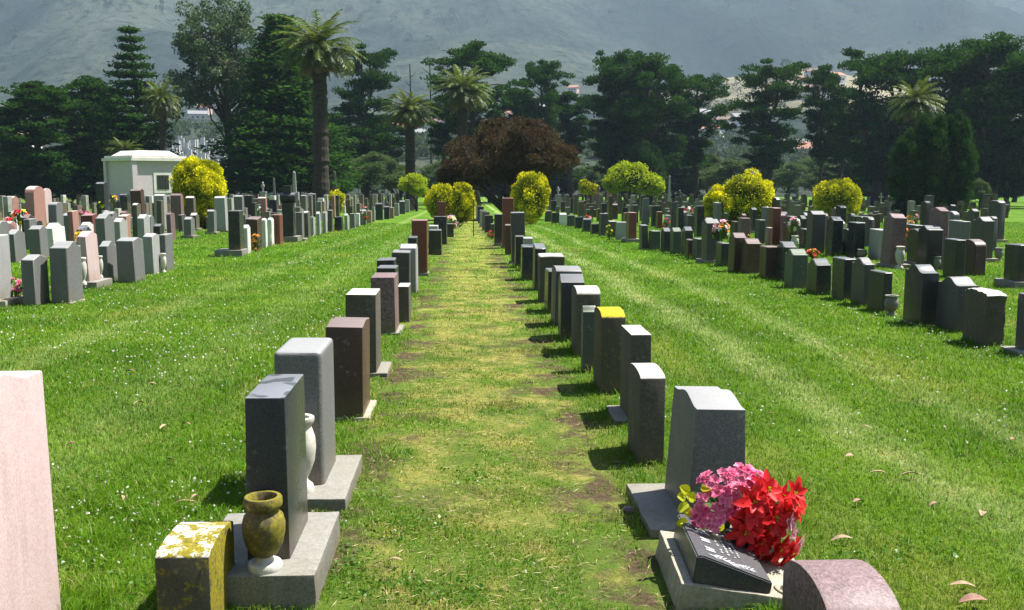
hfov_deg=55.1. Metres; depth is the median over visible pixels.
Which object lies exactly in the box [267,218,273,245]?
headstone
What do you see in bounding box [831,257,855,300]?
headstone
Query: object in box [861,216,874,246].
headstone
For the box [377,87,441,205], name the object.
palm tree
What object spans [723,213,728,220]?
headstone
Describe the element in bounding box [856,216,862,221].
headstone
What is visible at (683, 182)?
cypress tree
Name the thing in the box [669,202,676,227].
headstone
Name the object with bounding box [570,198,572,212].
headstone
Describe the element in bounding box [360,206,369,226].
bouquet
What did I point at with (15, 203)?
headstone
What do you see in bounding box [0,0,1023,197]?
hills
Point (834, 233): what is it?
headstone
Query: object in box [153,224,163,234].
headstone
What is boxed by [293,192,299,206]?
headstone
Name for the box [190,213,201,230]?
headstone
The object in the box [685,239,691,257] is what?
headstone
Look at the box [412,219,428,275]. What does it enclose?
headstone
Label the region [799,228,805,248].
headstone
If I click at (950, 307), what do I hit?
headstone
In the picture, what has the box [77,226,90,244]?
headstone
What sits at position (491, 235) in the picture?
bouquet
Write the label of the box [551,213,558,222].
headstone
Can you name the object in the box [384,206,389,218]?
headstone
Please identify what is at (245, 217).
headstone
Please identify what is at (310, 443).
stone vase
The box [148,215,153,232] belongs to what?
headstone
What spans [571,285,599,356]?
headstone
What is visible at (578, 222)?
headstone
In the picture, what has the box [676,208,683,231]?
headstone
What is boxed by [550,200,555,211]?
headstone
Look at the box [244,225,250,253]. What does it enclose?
headstone
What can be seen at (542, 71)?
cypress tree
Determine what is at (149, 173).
mausoleum
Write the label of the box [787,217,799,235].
bouquet
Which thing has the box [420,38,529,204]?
cypress tree
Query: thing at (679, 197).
urn monument
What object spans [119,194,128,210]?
headstone
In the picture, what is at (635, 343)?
headstone
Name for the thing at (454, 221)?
bouquet
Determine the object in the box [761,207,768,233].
headstone
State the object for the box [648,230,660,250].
headstone
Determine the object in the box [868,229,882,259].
headstone
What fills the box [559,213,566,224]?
headstone
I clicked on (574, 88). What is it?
distant house
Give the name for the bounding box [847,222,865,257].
headstone
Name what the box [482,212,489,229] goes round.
headstone
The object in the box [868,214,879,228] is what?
headstone
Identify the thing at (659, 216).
headstone
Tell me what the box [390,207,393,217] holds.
headstone
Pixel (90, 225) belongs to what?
headstone
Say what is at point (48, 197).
headstone
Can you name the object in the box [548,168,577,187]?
broadleaf tree
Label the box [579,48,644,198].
cypress tree
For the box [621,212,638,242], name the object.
headstone
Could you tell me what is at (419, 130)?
distant house
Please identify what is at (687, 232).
headstone
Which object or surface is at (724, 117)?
distant house
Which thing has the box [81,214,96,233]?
headstone
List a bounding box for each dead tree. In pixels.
[402,64,415,94]
[424,67,437,188]
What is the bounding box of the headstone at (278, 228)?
[272,214,282,244]
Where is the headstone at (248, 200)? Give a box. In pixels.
[244,195,253,214]
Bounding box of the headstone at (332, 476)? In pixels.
[274,338,362,514]
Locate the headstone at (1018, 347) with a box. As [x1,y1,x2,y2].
[1001,293,1023,356]
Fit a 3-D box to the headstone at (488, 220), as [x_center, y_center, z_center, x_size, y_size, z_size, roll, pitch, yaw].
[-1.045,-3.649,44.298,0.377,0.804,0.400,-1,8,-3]
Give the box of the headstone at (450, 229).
[447,223,453,236]
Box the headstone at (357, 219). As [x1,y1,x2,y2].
[356,213,359,226]
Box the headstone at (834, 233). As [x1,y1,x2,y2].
[825,216,842,256]
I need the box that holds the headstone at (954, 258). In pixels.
[942,238,965,276]
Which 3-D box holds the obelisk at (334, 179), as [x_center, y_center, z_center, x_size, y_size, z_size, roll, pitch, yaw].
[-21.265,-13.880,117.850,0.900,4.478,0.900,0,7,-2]
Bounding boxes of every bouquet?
[3,217,14,222]
[9,209,27,229]
[11,277,22,295]
[74,229,84,243]
[78,207,92,215]
[96,201,106,210]
[109,195,118,203]
[251,234,261,251]
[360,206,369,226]
[445,215,462,227]
[486,231,493,238]
[605,225,614,239]
[662,218,671,227]
[676,462,806,566]
[681,205,693,214]
[712,219,729,241]
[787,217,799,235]
[806,248,821,259]
[906,214,919,221]
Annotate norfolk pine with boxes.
[78,25,185,192]
[193,12,367,194]
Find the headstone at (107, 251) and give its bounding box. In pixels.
[98,241,117,280]
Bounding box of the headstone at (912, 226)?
[905,224,922,250]
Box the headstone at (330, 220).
[327,210,333,231]
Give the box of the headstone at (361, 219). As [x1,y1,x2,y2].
[360,210,366,224]
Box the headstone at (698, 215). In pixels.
[694,206,703,236]
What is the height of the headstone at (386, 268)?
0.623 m
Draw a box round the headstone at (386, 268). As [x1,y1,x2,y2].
[376,265,398,284]
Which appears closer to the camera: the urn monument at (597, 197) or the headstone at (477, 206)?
the headstone at (477, 206)
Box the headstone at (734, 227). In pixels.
[730,221,737,235]
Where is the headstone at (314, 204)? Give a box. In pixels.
[309,193,315,217]
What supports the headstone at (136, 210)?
on the lawn ground at (620, 577)
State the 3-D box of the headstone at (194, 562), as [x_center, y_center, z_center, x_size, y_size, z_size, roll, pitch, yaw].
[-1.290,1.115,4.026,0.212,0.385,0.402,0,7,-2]
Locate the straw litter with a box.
[261,267,707,609]
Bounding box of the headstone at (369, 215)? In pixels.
[367,211,371,222]
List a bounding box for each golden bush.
[168,155,227,227]
[327,189,345,213]
[397,173,427,210]
[423,181,476,222]
[509,171,551,223]
[578,179,597,201]
[702,167,775,226]
[812,178,862,221]
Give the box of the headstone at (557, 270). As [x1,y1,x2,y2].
[551,265,581,326]
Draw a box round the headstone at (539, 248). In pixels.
[532,243,545,290]
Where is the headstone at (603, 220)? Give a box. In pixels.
[599,213,608,235]
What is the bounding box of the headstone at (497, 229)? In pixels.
[494,214,501,245]
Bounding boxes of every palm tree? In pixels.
[106,137,142,155]
[137,76,182,150]
[271,9,365,207]
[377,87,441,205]
[429,64,494,153]
[884,75,947,130]
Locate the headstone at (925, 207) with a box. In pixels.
[920,201,930,224]
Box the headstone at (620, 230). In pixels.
[615,222,625,239]
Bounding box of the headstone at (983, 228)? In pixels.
[972,217,998,262]
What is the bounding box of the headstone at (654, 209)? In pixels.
[651,206,660,226]
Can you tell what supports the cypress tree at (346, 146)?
on the lawn ground at (620, 577)
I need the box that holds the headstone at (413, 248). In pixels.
[400,244,417,292]
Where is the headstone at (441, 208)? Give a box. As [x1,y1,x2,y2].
[437,202,445,215]
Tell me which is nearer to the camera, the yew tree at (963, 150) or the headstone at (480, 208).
the headstone at (480, 208)
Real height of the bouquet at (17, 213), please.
0.948 m
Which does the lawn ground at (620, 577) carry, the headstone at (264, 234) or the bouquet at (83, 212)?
the headstone at (264, 234)
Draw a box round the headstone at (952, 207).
[948,204,956,210]
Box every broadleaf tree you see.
[336,151,404,199]
[378,163,429,200]
[419,157,448,187]
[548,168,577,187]
[574,166,604,195]
[629,139,667,198]
[687,154,729,193]
[699,158,759,189]
[759,164,791,192]
[766,162,816,197]
[794,157,835,201]
[969,178,992,209]
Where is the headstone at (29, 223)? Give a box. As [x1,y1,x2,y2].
[23,218,36,249]
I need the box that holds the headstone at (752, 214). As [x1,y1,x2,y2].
[749,208,756,232]
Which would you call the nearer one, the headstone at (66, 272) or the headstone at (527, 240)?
the headstone at (66, 272)
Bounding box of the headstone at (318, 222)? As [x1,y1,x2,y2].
[316,212,320,234]
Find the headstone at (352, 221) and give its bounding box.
[350,213,355,228]
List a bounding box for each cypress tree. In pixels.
[0,80,106,199]
[0,106,41,199]
[24,74,129,201]
[328,43,400,197]
[328,112,353,193]
[373,113,405,193]
[418,97,470,162]
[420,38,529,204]
[479,132,517,202]
[487,87,534,190]
[510,59,575,138]
[547,139,589,200]
[553,90,600,198]
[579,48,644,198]
[585,141,670,196]
[593,50,708,204]
[597,73,670,198]
[661,74,741,201]
[662,145,722,197]
[719,58,811,186]
[794,63,850,189]
[808,123,870,196]
[815,103,861,180]
[817,46,955,205]
[853,118,908,194]
[879,44,1004,133]
[920,31,1023,200]
[967,126,1023,200]
[977,49,1023,193]
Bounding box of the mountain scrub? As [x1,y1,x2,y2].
[0,0,1014,113]
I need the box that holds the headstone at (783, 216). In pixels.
[780,213,785,241]
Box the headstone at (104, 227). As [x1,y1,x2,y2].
[95,214,114,245]
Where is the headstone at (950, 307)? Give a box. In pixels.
[935,276,978,332]
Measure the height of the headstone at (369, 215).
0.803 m
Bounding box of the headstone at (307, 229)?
[304,211,310,237]
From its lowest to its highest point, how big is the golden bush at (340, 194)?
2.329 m
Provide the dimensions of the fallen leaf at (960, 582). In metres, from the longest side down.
0.115 x 0.025 x 0.021 m
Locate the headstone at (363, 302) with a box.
[346,288,391,377]
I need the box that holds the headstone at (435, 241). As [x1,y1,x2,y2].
[428,229,441,254]
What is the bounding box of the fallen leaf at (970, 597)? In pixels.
[959,593,986,601]
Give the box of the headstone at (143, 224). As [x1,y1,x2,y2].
[137,214,150,238]
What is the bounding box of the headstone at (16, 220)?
[10,212,22,230]
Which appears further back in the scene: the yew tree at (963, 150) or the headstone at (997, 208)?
the yew tree at (963, 150)
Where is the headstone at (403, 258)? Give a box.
[392,249,410,283]
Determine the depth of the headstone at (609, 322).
8.19 m
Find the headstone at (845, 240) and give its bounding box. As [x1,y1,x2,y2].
[842,229,847,255]
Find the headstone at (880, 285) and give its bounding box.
[867,270,892,312]
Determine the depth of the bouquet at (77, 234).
18.80 m
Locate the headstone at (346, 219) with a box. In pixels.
[344,214,348,229]
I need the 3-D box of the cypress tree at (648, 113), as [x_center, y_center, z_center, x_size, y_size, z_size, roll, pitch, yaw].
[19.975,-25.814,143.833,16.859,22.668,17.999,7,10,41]
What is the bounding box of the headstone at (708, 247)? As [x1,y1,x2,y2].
[696,219,719,263]
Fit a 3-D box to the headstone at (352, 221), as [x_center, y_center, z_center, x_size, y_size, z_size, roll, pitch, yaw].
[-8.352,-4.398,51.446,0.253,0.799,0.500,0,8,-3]
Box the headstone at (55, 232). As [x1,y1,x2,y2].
[46,223,65,255]
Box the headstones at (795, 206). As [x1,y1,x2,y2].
[0,193,1009,226]
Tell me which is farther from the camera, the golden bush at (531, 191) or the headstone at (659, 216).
the golden bush at (531, 191)
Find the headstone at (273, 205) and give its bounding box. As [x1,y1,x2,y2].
[269,200,277,213]
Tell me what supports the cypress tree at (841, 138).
on the lawn ground at (620, 577)
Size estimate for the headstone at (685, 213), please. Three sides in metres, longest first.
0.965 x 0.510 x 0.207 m
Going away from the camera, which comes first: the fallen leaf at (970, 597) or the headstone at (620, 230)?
the fallen leaf at (970, 597)
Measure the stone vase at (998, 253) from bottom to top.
0.327 m
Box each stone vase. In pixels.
[81,257,86,284]
[99,255,102,277]
[160,253,165,272]
[242,490,285,574]
[305,413,315,493]
[791,235,798,245]
[857,249,866,256]
[884,294,898,315]
[895,246,904,268]
[933,256,940,270]
[994,248,1003,259]
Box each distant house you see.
[187,110,207,123]
[196,105,212,114]
[415,129,428,138]
[420,118,441,128]
[567,85,579,93]
[586,112,603,120]
[700,127,724,138]
[712,116,731,123]
[730,113,745,125]
[797,142,815,161]
[798,84,812,99]
[803,68,817,78]
[834,72,846,84]
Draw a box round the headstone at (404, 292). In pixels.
[398,283,410,322]
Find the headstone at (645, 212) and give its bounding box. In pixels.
[641,198,648,225]
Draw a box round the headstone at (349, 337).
[326,317,376,421]
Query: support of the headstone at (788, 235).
on the lawn ground at (620, 577)
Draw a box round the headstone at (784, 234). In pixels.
[779,222,798,246]
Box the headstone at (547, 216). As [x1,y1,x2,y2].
[545,211,551,221]
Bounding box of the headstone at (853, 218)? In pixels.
[850,215,857,221]
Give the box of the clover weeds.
[53,366,964,604]
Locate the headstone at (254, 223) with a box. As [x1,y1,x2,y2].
[246,216,261,250]
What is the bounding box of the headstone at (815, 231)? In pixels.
[805,211,825,252]
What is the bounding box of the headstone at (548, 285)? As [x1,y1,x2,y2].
[544,268,551,313]
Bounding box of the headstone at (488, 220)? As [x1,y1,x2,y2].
[485,215,492,232]
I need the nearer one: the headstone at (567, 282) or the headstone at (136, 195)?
the headstone at (567, 282)
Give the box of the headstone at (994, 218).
[986,216,997,250]
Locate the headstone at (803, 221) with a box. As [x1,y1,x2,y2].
[797,215,806,237]
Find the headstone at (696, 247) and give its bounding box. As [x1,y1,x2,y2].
[692,238,700,259]
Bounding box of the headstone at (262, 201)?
[258,197,266,217]
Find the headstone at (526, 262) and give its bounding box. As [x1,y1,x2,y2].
[520,244,532,280]
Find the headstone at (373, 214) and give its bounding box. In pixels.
[372,207,374,221]
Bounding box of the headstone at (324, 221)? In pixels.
[322,212,327,233]
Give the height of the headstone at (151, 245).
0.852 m
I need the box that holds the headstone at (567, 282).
[558,274,584,340]
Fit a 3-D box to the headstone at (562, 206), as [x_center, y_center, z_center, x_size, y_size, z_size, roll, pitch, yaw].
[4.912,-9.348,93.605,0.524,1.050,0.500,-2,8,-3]
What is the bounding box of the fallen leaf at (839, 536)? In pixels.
[830,534,851,540]
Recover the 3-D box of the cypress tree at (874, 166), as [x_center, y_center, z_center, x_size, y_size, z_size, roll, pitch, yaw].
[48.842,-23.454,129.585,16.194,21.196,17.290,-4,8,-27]
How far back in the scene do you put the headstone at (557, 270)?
11.95 m
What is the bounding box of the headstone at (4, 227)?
[0,221,10,260]
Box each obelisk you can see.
[273,178,275,195]
[293,171,296,191]
[333,171,336,190]
[667,175,670,201]
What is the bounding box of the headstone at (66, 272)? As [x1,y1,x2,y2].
[49,241,85,303]
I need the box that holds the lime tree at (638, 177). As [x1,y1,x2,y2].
[602,159,665,204]
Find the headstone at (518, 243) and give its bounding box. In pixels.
[514,235,523,266]
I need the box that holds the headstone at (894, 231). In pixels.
[876,213,910,267]
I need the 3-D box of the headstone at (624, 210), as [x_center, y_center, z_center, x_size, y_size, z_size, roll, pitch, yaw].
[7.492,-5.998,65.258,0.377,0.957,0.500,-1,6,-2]
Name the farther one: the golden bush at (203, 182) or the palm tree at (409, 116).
the palm tree at (409, 116)
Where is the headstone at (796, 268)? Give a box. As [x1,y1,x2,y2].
[784,249,807,288]
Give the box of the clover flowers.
[1,227,1022,572]
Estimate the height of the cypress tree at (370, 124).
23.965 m
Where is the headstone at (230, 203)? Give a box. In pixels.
[227,198,233,210]
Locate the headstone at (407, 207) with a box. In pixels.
[405,200,409,211]
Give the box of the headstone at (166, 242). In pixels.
[159,233,173,270]
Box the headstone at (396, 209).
[394,203,398,215]
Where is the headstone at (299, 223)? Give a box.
[296,212,307,240]
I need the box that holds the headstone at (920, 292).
[902,264,938,326]
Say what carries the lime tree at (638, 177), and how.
on the lawn ground at (620, 577)
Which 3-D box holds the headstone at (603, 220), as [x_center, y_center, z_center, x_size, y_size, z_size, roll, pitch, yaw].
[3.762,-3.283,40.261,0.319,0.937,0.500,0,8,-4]
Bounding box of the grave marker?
[655,514,794,609]
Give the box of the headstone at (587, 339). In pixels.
[581,305,595,372]
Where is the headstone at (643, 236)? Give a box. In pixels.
[639,224,648,249]
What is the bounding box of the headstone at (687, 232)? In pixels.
[681,227,692,254]
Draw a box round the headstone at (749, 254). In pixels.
[739,238,760,273]
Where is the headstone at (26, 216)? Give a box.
[21,214,33,231]
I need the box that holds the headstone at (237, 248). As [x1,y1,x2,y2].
[214,210,247,256]
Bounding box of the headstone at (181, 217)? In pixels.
[178,214,185,231]
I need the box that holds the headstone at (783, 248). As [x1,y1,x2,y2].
[776,242,796,281]
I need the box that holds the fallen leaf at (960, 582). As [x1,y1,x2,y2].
[949,580,975,586]
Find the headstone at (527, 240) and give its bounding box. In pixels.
[523,237,532,244]
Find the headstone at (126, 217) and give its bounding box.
[118,214,130,236]
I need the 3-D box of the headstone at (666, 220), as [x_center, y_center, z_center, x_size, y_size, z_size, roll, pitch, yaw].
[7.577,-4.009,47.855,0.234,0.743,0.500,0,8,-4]
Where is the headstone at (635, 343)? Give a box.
[607,325,650,424]
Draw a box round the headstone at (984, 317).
[962,287,1007,346]
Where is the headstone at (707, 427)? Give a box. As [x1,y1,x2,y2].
[626,386,745,537]
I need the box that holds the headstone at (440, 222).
[434,216,446,244]
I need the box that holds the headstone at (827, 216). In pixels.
[824,213,828,249]
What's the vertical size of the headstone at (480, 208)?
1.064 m
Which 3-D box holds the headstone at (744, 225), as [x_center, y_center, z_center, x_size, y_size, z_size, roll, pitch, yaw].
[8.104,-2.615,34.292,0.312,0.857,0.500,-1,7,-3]
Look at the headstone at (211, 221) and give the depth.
42.36 m
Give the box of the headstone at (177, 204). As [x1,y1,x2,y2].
[170,194,183,230]
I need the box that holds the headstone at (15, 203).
[12,196,18,210]
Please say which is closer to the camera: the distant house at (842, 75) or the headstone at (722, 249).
the headstone at (722, 249)
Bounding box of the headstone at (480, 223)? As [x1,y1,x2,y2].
[479,210,485,226]
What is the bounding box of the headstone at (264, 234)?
[262,218,267,246]
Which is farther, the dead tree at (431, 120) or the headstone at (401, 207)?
the dead tree at (431, 120)
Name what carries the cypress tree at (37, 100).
on the lawn ground at (620, 577)
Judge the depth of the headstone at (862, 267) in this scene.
14.28 m
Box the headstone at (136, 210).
[132,203,140,236]
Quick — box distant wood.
[25,73,1017,196]
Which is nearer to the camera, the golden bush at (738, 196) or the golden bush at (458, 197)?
the golden bush at (738, 196)
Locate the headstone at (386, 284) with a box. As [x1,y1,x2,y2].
[371,272,403,335]
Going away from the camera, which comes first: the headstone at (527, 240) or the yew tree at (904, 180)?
the headstone at (527, 240)
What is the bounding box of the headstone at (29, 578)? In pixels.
[0,370,60,609]
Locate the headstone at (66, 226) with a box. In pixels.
[63,213,68,240]
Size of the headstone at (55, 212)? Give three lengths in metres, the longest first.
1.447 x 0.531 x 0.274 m
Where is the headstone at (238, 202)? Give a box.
[234,195,244,214]
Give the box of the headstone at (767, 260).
[759,245,776,278]
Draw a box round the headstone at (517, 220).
[510,212,524,262]
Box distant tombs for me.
[167,136,226,166]
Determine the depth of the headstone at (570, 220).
53.96 m
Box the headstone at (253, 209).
[251,203,256,215]
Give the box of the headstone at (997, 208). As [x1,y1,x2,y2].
[988,200,1007,242]
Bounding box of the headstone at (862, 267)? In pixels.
[851,257,874,306]
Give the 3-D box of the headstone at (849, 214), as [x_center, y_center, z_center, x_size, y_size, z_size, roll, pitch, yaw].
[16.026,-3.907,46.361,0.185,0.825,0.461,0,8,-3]
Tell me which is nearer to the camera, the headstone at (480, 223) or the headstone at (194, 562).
the headstone at (194, 562)
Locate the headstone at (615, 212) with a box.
[612,204,617,218]
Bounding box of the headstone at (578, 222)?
[574,217,582,228]
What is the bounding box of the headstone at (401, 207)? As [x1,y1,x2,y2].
[399,201,404,213]
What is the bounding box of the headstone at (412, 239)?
[408,236,417,245]
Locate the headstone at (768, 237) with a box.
[765,227,771,245]
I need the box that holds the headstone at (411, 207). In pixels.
[410,199,414,210]
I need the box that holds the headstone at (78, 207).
[74,205,81,224]
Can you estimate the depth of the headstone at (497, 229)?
31.68 m
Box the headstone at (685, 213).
[684,211,686,226]
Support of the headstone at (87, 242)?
on the lawn ground at (620, 577)
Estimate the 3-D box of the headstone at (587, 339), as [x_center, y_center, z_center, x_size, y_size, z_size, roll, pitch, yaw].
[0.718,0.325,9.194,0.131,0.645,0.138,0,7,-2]
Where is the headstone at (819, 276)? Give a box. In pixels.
[807,258,830,294]
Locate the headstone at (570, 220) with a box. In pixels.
[567,215,574,226]
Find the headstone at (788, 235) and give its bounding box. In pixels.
[785,216,796,241]
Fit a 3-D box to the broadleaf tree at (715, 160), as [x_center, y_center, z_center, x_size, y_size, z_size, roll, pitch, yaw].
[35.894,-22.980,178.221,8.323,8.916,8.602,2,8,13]
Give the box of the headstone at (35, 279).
[21,254,49,305]
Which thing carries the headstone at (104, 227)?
on the lawn ground at (620, 577)
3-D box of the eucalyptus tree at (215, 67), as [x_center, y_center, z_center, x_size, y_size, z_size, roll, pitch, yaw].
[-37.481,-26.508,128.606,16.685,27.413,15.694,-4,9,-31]
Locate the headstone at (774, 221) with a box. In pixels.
[768,207,780,245]
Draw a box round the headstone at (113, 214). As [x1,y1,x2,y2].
[102,211,117,219]
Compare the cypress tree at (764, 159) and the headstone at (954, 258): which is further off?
the cypress tree at (764, 159)
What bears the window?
in the mausoleum
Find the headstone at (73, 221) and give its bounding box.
[67,210,79,242]
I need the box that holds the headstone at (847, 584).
[782,559,900,609]
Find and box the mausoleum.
[101,150,185,210]
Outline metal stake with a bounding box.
[471,199,475,235]
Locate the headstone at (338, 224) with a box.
[334,216,343,230]
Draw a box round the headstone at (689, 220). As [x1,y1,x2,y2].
[686,215,692,229]
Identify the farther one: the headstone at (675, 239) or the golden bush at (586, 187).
the golden bush at (586, 187)
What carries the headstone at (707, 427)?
on the lawn ground at (620, 577)
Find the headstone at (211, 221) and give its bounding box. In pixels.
[204,210,219,234]
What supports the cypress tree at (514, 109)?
on the lawn ground at (620, 577)
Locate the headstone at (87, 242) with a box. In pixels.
[77,231,112,288]
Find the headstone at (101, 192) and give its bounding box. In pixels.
[95,182,108,215]
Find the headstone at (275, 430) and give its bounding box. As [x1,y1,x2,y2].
[223,374,339,609]
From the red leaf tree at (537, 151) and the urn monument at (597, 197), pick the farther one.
the urn monument at (597, 197)
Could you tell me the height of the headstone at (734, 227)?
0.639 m
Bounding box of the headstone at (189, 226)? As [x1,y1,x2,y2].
[181,217,198,237]
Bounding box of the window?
[153,172,171,192]
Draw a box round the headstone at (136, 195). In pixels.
[130,189,145,213]
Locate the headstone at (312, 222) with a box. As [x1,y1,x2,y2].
[310,217,315,235]
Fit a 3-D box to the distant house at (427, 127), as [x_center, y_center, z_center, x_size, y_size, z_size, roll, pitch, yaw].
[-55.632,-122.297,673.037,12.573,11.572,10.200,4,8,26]
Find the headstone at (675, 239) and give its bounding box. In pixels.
[670,227,681,253]
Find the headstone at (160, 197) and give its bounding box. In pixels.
[154,194,166,229]
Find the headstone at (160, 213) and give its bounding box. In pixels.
[156,201,166,232]
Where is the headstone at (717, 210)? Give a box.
[713,202,721,222]
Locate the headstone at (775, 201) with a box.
[772,197,779,207]
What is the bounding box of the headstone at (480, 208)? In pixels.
[478,207,483,222]
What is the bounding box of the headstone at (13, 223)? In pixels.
[7,221,16,228]
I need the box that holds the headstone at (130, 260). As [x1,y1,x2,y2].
[116,237,145,282]
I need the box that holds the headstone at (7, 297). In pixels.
[0,234,22,306]
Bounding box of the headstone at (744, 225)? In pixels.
[738,218,749,237]
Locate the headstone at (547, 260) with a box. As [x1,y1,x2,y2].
[538,253,564,302]
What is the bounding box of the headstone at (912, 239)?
[904,229,917,265]
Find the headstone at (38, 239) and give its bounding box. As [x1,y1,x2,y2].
[28,225,48,257]
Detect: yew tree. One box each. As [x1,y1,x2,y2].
[886,127,923,216]
[915,110,956,207]
[941,108,979,211]
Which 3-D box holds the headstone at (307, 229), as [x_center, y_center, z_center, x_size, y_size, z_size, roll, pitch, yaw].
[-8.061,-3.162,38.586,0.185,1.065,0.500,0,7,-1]
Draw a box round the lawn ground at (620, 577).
[0,197,1023,609]
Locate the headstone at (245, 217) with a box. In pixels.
[243,215,247,224]
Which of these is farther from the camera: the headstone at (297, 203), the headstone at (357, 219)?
the headstone at (297, 203)
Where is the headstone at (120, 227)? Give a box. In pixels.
[114,218,127,243]
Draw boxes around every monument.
[259,182,267,208]
[280,186,301,241]
[555,187,561,209]
[595,185,601,208]
[676,190,680,206]
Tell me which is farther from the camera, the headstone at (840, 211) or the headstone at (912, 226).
the headstone at (840, 211)
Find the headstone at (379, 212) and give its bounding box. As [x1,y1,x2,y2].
[375,203,382,219]
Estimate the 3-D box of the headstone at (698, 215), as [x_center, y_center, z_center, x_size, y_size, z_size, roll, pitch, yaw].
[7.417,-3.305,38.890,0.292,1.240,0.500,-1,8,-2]
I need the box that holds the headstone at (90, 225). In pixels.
[80,222,93,231]
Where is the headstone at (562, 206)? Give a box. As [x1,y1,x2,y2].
[561,201,564,211]
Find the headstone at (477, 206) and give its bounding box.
[476,205,480,220]
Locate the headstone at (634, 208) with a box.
[632,205,637,222]
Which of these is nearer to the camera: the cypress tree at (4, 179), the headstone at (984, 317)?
the headstone at (984, 317)
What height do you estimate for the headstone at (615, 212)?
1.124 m
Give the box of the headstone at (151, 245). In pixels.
[143,233,160,274]
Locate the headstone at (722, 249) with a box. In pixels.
[715,242,728,266]
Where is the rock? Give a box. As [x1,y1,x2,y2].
[622,506,634,513]
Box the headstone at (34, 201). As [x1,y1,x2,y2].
[25,186,45,227]
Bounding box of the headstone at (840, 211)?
[835,206,845,228]
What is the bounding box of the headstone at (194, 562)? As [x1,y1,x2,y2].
[155,521,234,609]
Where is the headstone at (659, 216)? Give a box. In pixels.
[655,211,662,228]
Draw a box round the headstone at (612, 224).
[607,221,615,237]
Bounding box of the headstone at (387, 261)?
[377,257,396,266]
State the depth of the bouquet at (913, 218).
38.60 m
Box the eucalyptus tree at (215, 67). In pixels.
[159,0,262,197]
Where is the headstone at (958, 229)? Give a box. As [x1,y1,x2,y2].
[948,220,970,239]
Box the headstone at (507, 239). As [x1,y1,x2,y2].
[505,224,510,254]
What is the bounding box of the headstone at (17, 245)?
[9,229,25,262]
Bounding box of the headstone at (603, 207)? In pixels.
[601,203,606,212]
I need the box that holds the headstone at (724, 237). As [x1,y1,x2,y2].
[720,221,727,239]
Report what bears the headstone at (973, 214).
on the lawn ground at (620, 577)
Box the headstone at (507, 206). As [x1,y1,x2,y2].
[501,198,513,248]
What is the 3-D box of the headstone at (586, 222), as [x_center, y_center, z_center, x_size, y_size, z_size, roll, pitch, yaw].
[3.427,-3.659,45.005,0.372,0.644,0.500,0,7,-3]
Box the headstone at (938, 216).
[929,207,948,270]
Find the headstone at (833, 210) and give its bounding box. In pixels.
[831,207,835,215]
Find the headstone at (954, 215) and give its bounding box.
[949,211,959,219]
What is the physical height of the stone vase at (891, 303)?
0.279 m
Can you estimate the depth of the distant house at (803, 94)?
721.38 m
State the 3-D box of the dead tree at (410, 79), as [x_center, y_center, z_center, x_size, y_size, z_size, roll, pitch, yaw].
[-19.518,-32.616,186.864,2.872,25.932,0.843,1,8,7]
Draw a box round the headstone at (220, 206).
[214,196,227,231]
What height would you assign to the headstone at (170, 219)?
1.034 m
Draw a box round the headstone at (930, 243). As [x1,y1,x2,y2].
[916,225,942,269]
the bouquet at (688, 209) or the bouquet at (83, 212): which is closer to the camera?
the bouquet at (83, 212)
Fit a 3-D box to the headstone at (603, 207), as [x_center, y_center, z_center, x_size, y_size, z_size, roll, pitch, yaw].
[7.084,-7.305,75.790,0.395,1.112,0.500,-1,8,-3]
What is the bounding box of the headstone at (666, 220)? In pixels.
[664,215,670,229]
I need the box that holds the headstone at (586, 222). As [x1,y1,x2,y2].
[582,218,590,231]
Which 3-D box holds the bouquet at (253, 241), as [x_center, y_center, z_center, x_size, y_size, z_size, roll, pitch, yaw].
[-7.344,-1.772,28.011,0.321,0.555,0.244,4,9,29]
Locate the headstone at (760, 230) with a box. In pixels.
[754,219,764,243]
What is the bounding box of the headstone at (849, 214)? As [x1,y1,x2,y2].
[847,213,854,228]
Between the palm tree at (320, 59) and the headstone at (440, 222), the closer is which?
the headstone at (440, 222)
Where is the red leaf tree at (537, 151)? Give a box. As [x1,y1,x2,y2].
[436,114,580,211]
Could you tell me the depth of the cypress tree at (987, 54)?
116.81 m
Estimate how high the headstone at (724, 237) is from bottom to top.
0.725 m
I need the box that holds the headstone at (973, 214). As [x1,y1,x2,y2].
[967,209,979,238]
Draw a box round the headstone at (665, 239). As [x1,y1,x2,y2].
[661,228,669,251]
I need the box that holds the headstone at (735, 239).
[728,233,746,271]
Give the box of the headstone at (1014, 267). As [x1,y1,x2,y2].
[993,243,1023,288]
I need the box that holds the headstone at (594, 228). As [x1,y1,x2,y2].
[590,223,598,234]
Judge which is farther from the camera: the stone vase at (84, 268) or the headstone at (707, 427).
the stone vase at (84, 268)
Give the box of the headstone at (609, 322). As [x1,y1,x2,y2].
[593,307,625,393]
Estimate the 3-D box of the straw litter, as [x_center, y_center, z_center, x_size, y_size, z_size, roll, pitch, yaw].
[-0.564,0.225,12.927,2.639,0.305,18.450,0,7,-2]
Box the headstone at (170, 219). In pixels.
[166,213,175,239]
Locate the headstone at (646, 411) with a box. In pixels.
[628,363,665,464]
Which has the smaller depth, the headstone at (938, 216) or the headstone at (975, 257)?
the headstone at (975, 257)
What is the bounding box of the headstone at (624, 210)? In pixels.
[621,208,627,221]
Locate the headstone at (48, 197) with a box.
[44,188,51,222]
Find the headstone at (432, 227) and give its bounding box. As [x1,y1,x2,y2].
[428,225,437,247]
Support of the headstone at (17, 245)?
on the lawn ground at (620, 577)
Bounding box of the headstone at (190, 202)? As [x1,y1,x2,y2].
[185,196,195,216]
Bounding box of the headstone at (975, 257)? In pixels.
[964,239,986,275]
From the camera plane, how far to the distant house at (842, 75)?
797.77 m
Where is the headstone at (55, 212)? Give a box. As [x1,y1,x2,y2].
[48,202,63,225]

